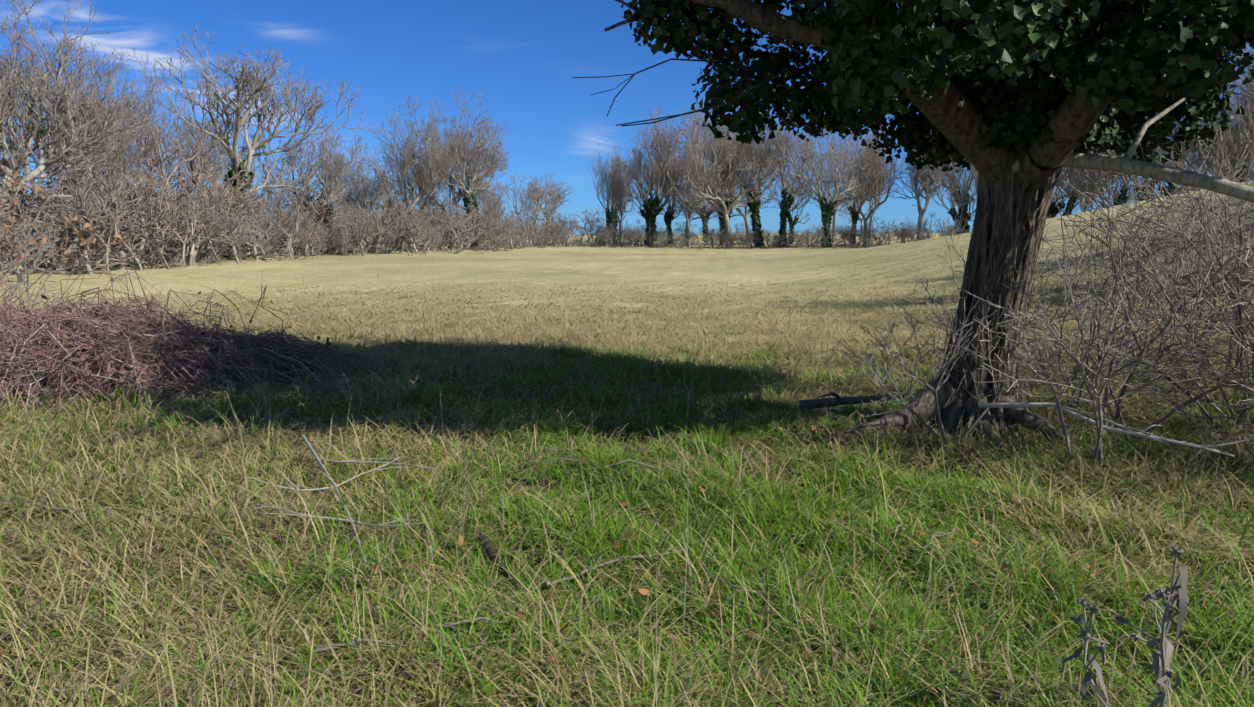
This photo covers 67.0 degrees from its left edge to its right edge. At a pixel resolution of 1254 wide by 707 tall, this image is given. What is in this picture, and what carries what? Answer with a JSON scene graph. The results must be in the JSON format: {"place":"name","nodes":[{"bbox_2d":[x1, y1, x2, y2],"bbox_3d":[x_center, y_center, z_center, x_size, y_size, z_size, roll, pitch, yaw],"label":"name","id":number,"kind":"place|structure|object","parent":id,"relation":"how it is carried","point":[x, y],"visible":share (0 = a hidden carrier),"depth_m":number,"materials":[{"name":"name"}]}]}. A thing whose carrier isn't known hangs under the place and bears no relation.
{"place":"outdoors","nodes":[
{"label":"outdoors","id":0,"kind":"place"},
{"bbox_2d":[0,181,1253,706],"bbox_3d":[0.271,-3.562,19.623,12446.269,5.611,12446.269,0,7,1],"label":"terrain","id":1,"kind":"structure","parent":0,"point":[578,265],"depth_m":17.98,"materials":[{"name":"plant"}]},
{"bbox_2d":[0,209,63,280],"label":"thicket","id":2,"kind":"object","parent":1,"relation":"on","point":[35,248],"visible":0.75,"depth_m":29.32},
{"bbox_2d":[0,199,96,274],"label":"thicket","id":3,"kind":"object","parent":1,"relation":"on","point":[36,250],"visible":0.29,"depth_m":35.36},
{"bbox_2d":[6,170,92,268],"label":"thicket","id":4,"kind":"object","parent":1,"relation":"on","point":[67,192],"visible":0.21,"depth_m":39.38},
{"bbox_2d":[2,180,119,275],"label":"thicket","id":5,"kind":"object","parent":1,"relation":"on","point":[76,265],"visible":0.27,"depth_m":35.60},
{"bbox_2d":[0,54,123,260],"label":"tree","id":6,"kind":"object","parent":1,"relation":"on","point":[19,128],"visible":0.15,"depth_m":42.80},
{"bbox_2d":[0,165,130,304],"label":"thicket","id":7,"kind":"object","parent":1,"relation":"on","point":[17,182],"visible":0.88,"depth_m":16.83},
{"bbox_2d":[0,168,144,281],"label":"thicket","id":8,"kind":"object","parent":1,"relation":"on","point":[116,220],"visible":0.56,"depth_m":34.18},
{"bbox_2d":[0,0,172,273],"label":"tree","id":9,"kind":"object","parent":1,"relation":"on","point":[76,118],"visible":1,"depth_m":35.58,"materials":[{"name":"plant"}]},
{"bbox_2d":[23,41,160,251],"bbox_3d":[-29.307,-10.718,51.170,7.800,12.214,5.950,-1,7,-9],"label":"tree","id":10,"kind":"object","parent":1,"relation":"on","point":[105,84],"visible":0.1,"depth_m":51.86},
{"bbox_2d":[4,170,200,273],"bbox_3d":[-23.120,-5.198,38.008,10.774,4.433,5.708,1,7,10],"label":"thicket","id":11,"kind":"object","parent":1,"relation":"on","point":[161,253],"visible":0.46,"depth_m":37.90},
{"bbox_2d":[9,161,208,273],"bbox_3d":[-23.687,-5.340,40.248,10.716,6.592,10.763,-3,8,-14],"label":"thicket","id":12,"kind":"object","parent":1,"relation":"on","point":[124,250],"visible":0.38,"depth_m":37.89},
{"bbox_2d":[57,72,161,187],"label":"tree","id":13,"kind":"object","parent":1,"relation":"on","point":[155,106],"visible":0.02,"depth_m":66.26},
{"bbox_2d":[0,145,221,271],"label":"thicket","id":14,"kind":"object","parent":1,"relation":"on","point":[75,241],"visible":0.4,"depth_m":36.02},
{"bbox_2d":[25,169,219,273],"bbox_3d":[-20.225,-4.702,38.065,7.276,5.273,8.484,-5,11,-35],"label":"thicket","id":15,"kind":"object","parent":1,"relation":"on","point":[81,211],"visible":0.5,"depth_m":35.20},
{"bbox_2d":[32,101,223,261],"bbox_3d":[-23.071,-8.032,44.269,7.709,7.958,6.507,-2,7,-14],"label":"tree","id":16,"kind":"object","parent":1,"relation":"on","point":[125,148],"visible":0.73,"depth_m":44.31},
{"bbox_2d":[31,111,242,215],"bbox_3d":[-25.266,-8.934,50.465,9.914,8.076,8.168,-1,7,-11],"label":"tree","id":17,"kind":"object","parent":1,"relation":"on","point":[202,164],"visible":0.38,"depth_m":49.38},
{"bbox_2d":[35,155,250,260],"bbox_3d":[-23.257,-6.786,45.887,10.152,5.334,5.255,-4,8,-33],"label":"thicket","id":18,"kind":"object","parent":1,"relation":"on","point":[221,255],"visible":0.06,"depth_m":44.66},
{"bbox_2d":[60,182,229,267],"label":"thicket","id":19,"kind":"object","parent":1,"relation":"on","point":[190,255],"visible":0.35,"depth_m":41.94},
{"bbox_2d":[36,157,257,266],"bbox_3d":[-23.068,-6.078,44.266,9.110,6.920,10.482,3,8,6],"label":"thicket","id":20,"kind":"object","parent":1,"relation":"on","point":[169,190],"visible":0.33,"depth_m":44.18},
{"bbox_2d":[41,160,271,263],"bbox_3d":[-23.264,-6.221,46.355,10.579,6.459,9.417,2,8,-9],"label":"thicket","id":21,"kind":"object","parent":1,"relation":"on","point":[180,200],"visible":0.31,"depth_m":44.07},
{"bbox_2d":[30,173,283,261],"bbox_3d":[-24.192,-6.959,47.334,12.652,4.720,10.949,3,5,-15],"label":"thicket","id":22,"kind":"object","parent":1,"relation":"on","point":[218,237],"visible":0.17,"depth_m":44.89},
{"bbox_2d":[83,191,252,263],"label":"thicket","id":23,"kind":"object","parent":1,"relation":"on","point":[216,257],"visible":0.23,"depth_m":44.86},
{"bbox_2d":[61,172,277,260],"bbox_3d":[-23.086,-7.031,49.266,10.687,4.565,8.270,2,7,-4],"label":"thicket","id":24,"kind":"object","parent":1,"relation":"on","point":[255,254],"visible":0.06,"depth_m":49.02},
{"bbox_2d":[116,90,272,194],"bbox_3d":[-28.264,-11.470,61.099,7.284,11.022,10.529,6,9,40],"label":"tree","id":25,"kind":"object","parent":1,"relation":"on","point":[155,152],"visible":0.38,"depth_m":59.60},
{"bbox_2d":[0,245,396,418],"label":"brush pile","id":26,"kind":"object","parent":1,"relation":"on","point":[78,345],"visible":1,"depth_m":10.02,"materials":[{"name":"wood"}]},
{"bbox_2d":[112,194,287,263],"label":"thicket","id":27,"kind":"object","parent":1,"relation":"on","point":[252,240],"visible":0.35,"depth_m":47.26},
{"bbox_2d":[177,134,265,203],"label":"tree","id":28,"kind":"object","parent":1,"relation":"on","point":[220,168],"visible":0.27,"depth_m":69.90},
{"bbox_2d":[171,178,318,261],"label":"thicket","id":29,"kind":"object","parent":1,"relation":"on","point":[209,251],"visible":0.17,"depth_m":50.54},
{"bbox_2d":[185,187,323,260],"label":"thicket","id":30,"kind":"object","parent":1,"relation":"on","point":[285,223],"visible":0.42,"depth_m":51.90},
{"bbox_2d":[140,24,379,258],"bbox_3d":[-20.464,-10.828,52.091,8.925,12.656,11.630,3,8,21],"label":"tree","id":31,"kind":"object","parent":1,"relation":"on","point":[256,93],"visible":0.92,"depth_m":51.88,"materials":[{"name":"plant"}]},
{"bbox_2d":[192,177,330,255],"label":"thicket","id":32,"kind":"object","parent":1,"relation":"on","point":[316,250],"visible":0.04,"depth_m":57.12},
{"bbox_2d":[195,182,345,257],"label":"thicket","id":33,"kind":"object","parent":1,"relation":"on","point":[321,207],"visible":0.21,"depth_m":56.60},
{"bbox_2d":[248,167,319,244],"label":"tree","id":34,"kind":"object","parent":1,"relation":"on","point":[270,197],"visible":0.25,"depth_m":83.09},
{"bbox_2d":[249,218,331,256],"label":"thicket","id":35,"kind":"object","parent":1,"relation":"on","point":[313,246],"visible":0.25,"depth_m":56.54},
{"bbox_2d":[256,123,375,252],"bbox_3d":[-21.473,-10.876,63.815,5.868,9.201,7.946,6,9,40],"label":"tree","id":36,"kind":"object","parent":1,"relation":"on","point":[315,161],"visible":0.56,"depth_m":63.55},
{"bbox_2d":[295,219,362,254],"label":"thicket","id":37,"kind":"object","parent":1,"relation":"on","point":[339,247],"visible":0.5,"depth_m":58.98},
{"bbox_2d":[281,209,379,255],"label":"thicket","id":38,"kind":"object","parent":1,"relation":"on","point":[359,224],"visible":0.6,"depth_m":56.97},
{"bbox_2d":[299,139,365,253],"bbox_3d":[-19.252,-10.039,62.144,4.181,8.020,5.250,-1,7,-7],"label":"tree","id":39,"kind":"object","parent":1,"relation":"on","point":[336,173],"visible":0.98,"depth_m":61.65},
{"bbox_2d":[269,208,395,252],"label":"thicket","id":40,"kind":"object","parent":1,"relation":"on","point":[374,240],"visible":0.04,"depth_m":62.93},
{"bbox_2d":[275,177,426,248],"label":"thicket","id":41,"kind":"object","parent":1,"relation":"on","point":[390,200],"visible":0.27,"depth_m":71.84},
{"bbox_2d":[326,144,391,241],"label":"tree","id":42,"kind":"object","parent":1,"relation":"on","point":[363,191],"visible":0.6,"depth_m":71.80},
{"bbox_2d":[313,202,427,255],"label":"thicket","id":43,"kind":"object","parent":1,"relation":"on","point":[356,240],"visible":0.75,"depth_m":58.94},
{"bbox_2d":[322,199,427,253],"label":"thicket","id":44,"kind":"object","parent":1,"relation":"on","point":[384,224],"visible":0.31,"depth_m":63.05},
{"bbox_2d":[319,202,433,253],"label":"thicket","id":45,"kind":"object","parent":1,"relation":"on","point":[415,230],"visible":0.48,"depth_m":61.86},
{"bbox_2d":[355,154,407,244],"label":"tree","id":46,"kind":"object","parent":1,"relation":"on","point":[384,179],"visible":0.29,"depth_m":84.02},
{"bbox_2d":[307,188,489,253],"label":"thicket","id":47,"kind":"object","parent":1,"relation":"on","point":[376,249],"visible":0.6,"depth_m":62.48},
{"bbox_2d":[364,216,451,252],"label":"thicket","id":48,"kind":"object","parent":1,"relation":"on","point":[440,241],"visible":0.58,"depth_m":66.55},
{"bbox_2d":[368,92,470,250],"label":"tree","id":49,"kind":"object","parent":1,"relation":"on","point":[431,171],"visible":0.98,"depth_m":66.97,"materials":[{"name":"plant"}]},
{"bbox_2d":[395,135,457,245],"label":"tree","id":50,"kind":"object","parent":1,"relation":"on","point":[421,207],"visible":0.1,"depth_m":80.02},
{"bbox_2d":[392,207,482,252],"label":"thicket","id":51,"kind":"object","parent":1,"relation":"on","point":[461,240],"visible":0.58,"depth_m":66.44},
{"bbox_2d":[378,187,506,247],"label":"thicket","id":52,"kind":"object","parent":1,"relation":"on","point":[469,222],"visible":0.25,"depth_m":74.70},
{"bbox_2d":[394,200,496,250],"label":"thicket","id":53,"kind":"object","parent":1,"relation":"on","point":[446,241],"visible":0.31,"depth_m":71.00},
{"bbox_2d":[396,115,506,248],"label":"tree","id":54,"kind":"object","parent":1,"relation":"on","point":[459,141],"visible":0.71,"depth_m":74.99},
{"bbox_2d":[408,201,511,249],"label":"thicket","id":55,"kind":"object","parent":1,"relation":"on","point":[500,233],"visible":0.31,"depth_m":72.00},
{"bbox_2d":[416,89,509,247],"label":"tree","id":56,"kind":"object","parent":1,"relation":"on","point":[489,158],"visible":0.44,"depth_m":76.78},
{"bbox_2d":[417,213,513,250],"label":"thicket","id":57,"kind":"object","parent":1,"relation":"on","point":[467,228],"visible":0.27,"depth_m":70.01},
{"bbox_2d":[431,201,517,249],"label":"thicket","id":58,"kind":"object","parent":1,"relation":"on","point":[459,219],"visible":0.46,"depth_m":70.56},
{"bbox_2d":[469,172,509,216],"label":"tree","id":59,"kind":"object","parent":1,"relation":"on","point":[480,197],"visible":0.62,"depth_m":90.10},
{"bbox_2d":[457,213,530,249],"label":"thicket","id":60,"kind":"object","parent":1,"relation":"on","point":[488,227],"visible":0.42,"depth_m":73.48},
{"bbox_2d":[483,216,539,248],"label":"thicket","id":61,"kind":"object","parent":1,"relation":"on","point":[511,229],"visible":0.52,"depth_m":76.25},
{"bbox_2d":[496,173,567,243],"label":"tree","id":62,"kind":"object","parent":1,"relation":"on","point":[529,193],"visible":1,"depth_m":83.93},
{"bbox_2d":[524,178,563,239],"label":"tree","id":63,"kind":"object","parent":1,"relation":"on","point":[548,204],"visible":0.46,"depth_m":115.53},
{"bbox_2d":[521,182,572,241],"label":"tree","id":64,"kind":"object","parent":1,"relation":"on","point":[560,195],"visible":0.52,"depth_m":105.62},
{"bbox_2d":[528,222,570,246],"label":"thicket","id":65,"kind":"object","parent":1,"relation":"on","point":[537,240],"visible":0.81,"depth_m":82.12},
{"bbox_2d":[539,215,581,246],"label":"thicket","id":66,"kind":"object","parent":1,"relation":"on","point":[560,228],"visible":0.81,"depth_m":82.54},
{"bbox_2d":[522,209,605,245],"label":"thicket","id":67,"kind":"object","parent":1,"relation":"on","point":[577,228],"visible":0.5,"depth_m":88.79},
{"bbox_2d":[586,143,631,242],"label":"tree","id":68,"kind":"object","parent":1,"relation":"on","point":[609,191],"visible":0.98,"depth_m":91.61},
{"bbox_2d":[595,142,637,238],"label":"tree","id":69,"kind":"object","parent":1,"relation":"on","point":[625,206],"visible":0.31,"depth_m":108.65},
{"bbox_2d":[602,152,633,243],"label":"tree","id":70,"kind":"object","parent":1,"relation":"on","point":[620,202],"visible":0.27,"depth_m":97.34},
{"bbox_2d":[0,77,1253,470],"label":"bush","id":71,"kind":"object","parent":1,"relation":"on","point":[1222,275],"visible":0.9,"depth_m":7.20,"materials":[{"name":"plant"}]},
{"bbox_2d":[0,391,1253,703],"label":"fallen branches","id":72,"kind":"object","parent":1,"relation":"on","point":[488,551],"visible":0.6,"depth_m":5.62,"materials":[{"name":"wood"}]},
{"bbox_2d":[622,225,668,247],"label":"thicket","id":73,"kind":"object","parent":1,"relation":"on","point":[638,238],"visible":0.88,"depth_m":83.84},
{"bbox_2d":[613,134,693,233],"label":"tree","id":74,"kind":"object","parent":1,"relation":"on","point":[658,210],"visible":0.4,"depth_m":94.15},
{"bbox_2d":[630,155,677,241],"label":"tree","id":75,"kind":"object","parent":1,"relation":"on","point":[655,226],"visible":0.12,"depth_m":112.18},
{"bbox_2d":[624,104,693,245],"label":"tree","id":76,"kind":"object","parent":1,"relation":"on","point":[650,209],"visible":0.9,"depth_m":88.95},
{"bbox_2d":[636,168,690,243],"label":"tree","id":77,"kind":"object","parent":1,"relation":"on","point":[669,218],"visible":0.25,"depth_m":98.00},
{"bbox_2d":[664,137,721,247],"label":"tree","id":78,"kind":"object","parent":1,"relation":"on","point":[690,178],"visible":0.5,"depth_m":84.84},
{"bbox_2d":[633,101,757,245],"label":"tree","id":79,"kind":"object","parent":1,"relation":"on","point":[668,178],"visible":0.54,"depth_m":88.71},
{"bbox_2d":[665,146,753,244],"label":"tree","id":80,"kind":"object","parent":1,"relation":"on","point":[703,216],"visible":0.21,"depth_m":95.85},
{"bbox_2d":[687,227,733,247],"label":"thicket","id":81,"kind":"object","parent":1,"relation":"on","point":[713,239],"visible":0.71,"depth_m":84.99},
{"bbox_2d":[663,109,806,246],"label":"tree","id":82,"kind":"object","parent":1,"relation":"on","point":[705,174],"visible":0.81,"depth_m":81.91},
{"bbox_2d":[715,227,761,248],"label":"thicket","id":83,"kind":"object","parent":1,"relation":"on","point":[734,236],"visible":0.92,"depth_m":81.76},
{"bbox_2d":[708,126,778,245],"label":"tree","id":84,"kind":"object","parent":1,"relation":"on","point":[731,194],"visible":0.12,"depth_m":91.61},
{"bbox_2d":[706,109,788,246],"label":"tree","id":85,"kind":"object","parent":1,"relation":"on","point":[755,219],"visible":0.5,"depth_m":86.12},
{"bbox_2d":[704,140,798,241],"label":"tree","id":86,"kind":"object","parent":1,"relation":"on","point":[746,215],"visible":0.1,"depth_m":95.93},
{"bbox_2d":[746,117,833,246],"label":"tree","id":87,"kind":"object","parent":1,"relation":"on","point":[786,203],"visible":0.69,"depth_m":82.99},
{"bbox_2d":[767,160,813,243],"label":"tree","id":88,"kind":"object","parent":1,"relation":"on","point":[792,222],"visible":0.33,"depth_m":93.31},
{"bbox_2d":[794,227,842,247],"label":"thicket","id":89,"kind":"object","parent":1,"relation":"on","point":[812,238],"visible":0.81,"depth_m":78.93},
{"bbox_2d":[792,220,856,247],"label":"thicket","id":90,"kind":"object","parent":1,"relation":"on","point":[834,231],"visible":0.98,"depth_m":76.48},
{"bbox_2d":[770,127,879,247],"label":"tree","id":91,"kind":"object","parent":1,"relation":"on","point":[826,209],"visible":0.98,"depth_m":77.80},
{"bbox_2d":[795,128,901,242],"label":"tree","id":92,"kind":"object","parent":1,"relation":"on","point":[836,206],"visible":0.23,"depth_m":93.85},
{"bbox_2d":[828,156,883,243],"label":"tree","id":93,"kind":"object","parent":1,"relation":"on","point":[855,214],"visible":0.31,"depth_m":88.36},
{"bbox_2d":[844,222,892,247],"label":"thicket","id":94,"kind":"object","parent":1,"relation":"on","point":[864,234],"visible":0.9,"depth_m":74.67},
{"bbox_2d":[832,142,911,245],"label":"tree","id":95,"kind":"object","parent":1,"relation":"on","point":[872,196],"visible":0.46,"depth_m":80.42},
{"bbox_2d":[850,121,904,245],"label":"tree","id":96,"kind":"object","parent":1,"relation":"on","point":[878,161],"visible":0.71,"depth_m":79.20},
{"bbox_2d":[844,217,916,244],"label":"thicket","id":97,"kind":"object","parent":1,"relation":"on","point":[867,223],"visible":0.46,"depth_m":83.94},
{"bbox_2d":[861,219,912,246],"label":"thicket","id":98,"kind":"object","parent":1,"relation":"on","point":[884,235],"visible":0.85,"depth_m":73.95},
{"bbox_2d":[572,0,1253,457],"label":"ivy clad tree","id":99,"kind":"object","parent":1,"relation":"on","point":[1010,100],"visible":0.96,"depth_m":7.14,"materials":[{"name":"green plant"}]},
{"bbox_2d":[887,131,966,239],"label":"tree","id":100,"kind":"object","parent":1,"relation":"on","point":[918,176],"visible":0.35,"depth_m":79.54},
{"bbox_2d":[901,212,953,240],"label":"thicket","id":101,"kind":"object","parent":1,"relation":"on","point":[925,226],"visible":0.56,"depth_m":80.66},
{"bbox_2d":[904,216,967,241],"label":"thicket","id":102,"kind":"object","parent":1,"relation":"on","point":[951,230],"visible":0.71,"depth_m":71.40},
{"bbox_2d":[917,158,977,234],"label":"tree","id":103,"kind":"object","parent":1,"relation":"on","point":[952,212],"visible":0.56,"depth_m":71.35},
{"bbox_2d":[930,134,975,232],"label":"tree","id":104,"kind":"object","parent":1,"relation":"on","point":[965,207],"visible":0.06,"depth_m":77.59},
{"bbox_2d":[1046,168,1099,218],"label":"tree","id":105,"kind":"object","parent":1,"relation":"on","point":[1053,210],"visible":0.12,"depth_m":79.12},
{"bbox_2d":[1057,146,1109,215],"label":"tree","id":106,"kind":"object","parent":1,"relation":"on","point":[1070,206],"visible":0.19,"depth_m":66.20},
{"bbox_2d":[1059,152,1158,209],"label":"tree","id":107,"kind":"object","parent":1,"relation":"on","point":[1102,203],"visible":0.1,"depth_m":74.62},
{"bbox_2d":[1069,124,1157,211],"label":"tree","id":108,"kind":"object","parent":1,"relation":"on","point":[1086,200],"visible":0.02,"depth_m":69.88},
{"bbox_2d":[1066,136,1164,204],"bbox_3d":[33.420,-11.855,64.079,5.728,9.920,5.218,-7,10,-23],"label":"tree","id":109,"kind":"object","parent":1,"relation":"on","point":[1122,196],"visible":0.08,"depth_m":63.85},
{"bbox_2d":[1062,546,1202,706],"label":"dead thistle","id":110,"kind":"object","parent":1,"relation":"on","point":[1168,595],"visible":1,"depth_m":2.97,"materials":[{"name":"plant"}]},
{"bbox_2d":[1123,113,1202,200],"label":"tree","id":111,"kind":"object","parent":1,"relation":"on","point":[1156,182],"visible":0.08,"depth_m":69.25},
{"bbox_2d":[1159,135,1204,194],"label":"tree","id":112,"kind":"object","parent":1,"relation":"on","point":[1191,160],"visible":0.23,"depth_m":61.79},
{"bbox_2d":[1154,88,1251,196],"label":"tree","id":113,"kind":"object","parent":1,"relation":"on","point":[1169,183],"visible":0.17,"depth_m":70.57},
{"bbox_2d":[1186,76,1253,181],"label":"tree","id":114,"kind":"object","parent":1,"relation":"on","point":[1235,141],"visible":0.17,"depth_m":70.38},
{"bbox_2d":[1187,82,1253,182],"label":"tree","id":115,"kind":"object","parent":1,"relation":"on","point":[1242,169],"visible":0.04,"depth_m":70.02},
{"bbox_2d":[1188,110,1253,181],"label":"tree","id":116,"kind":"object","parent":1,"relation":"on","point":[1224,146],"visible":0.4,"depth_m":58.13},
{"bbox_2d":[1206,43,1253,157],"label":"tree","id":117,"kind":"object","parent":1,"relation":"on","point":[1250,89],"visible":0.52,"depth_m":56.78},
{"bbox_2d":[0,0,1253,234],"label":"sky","id":118,"kind":"structure","parent":0,"point":[524,56],"materials":[{"name":"blue"}]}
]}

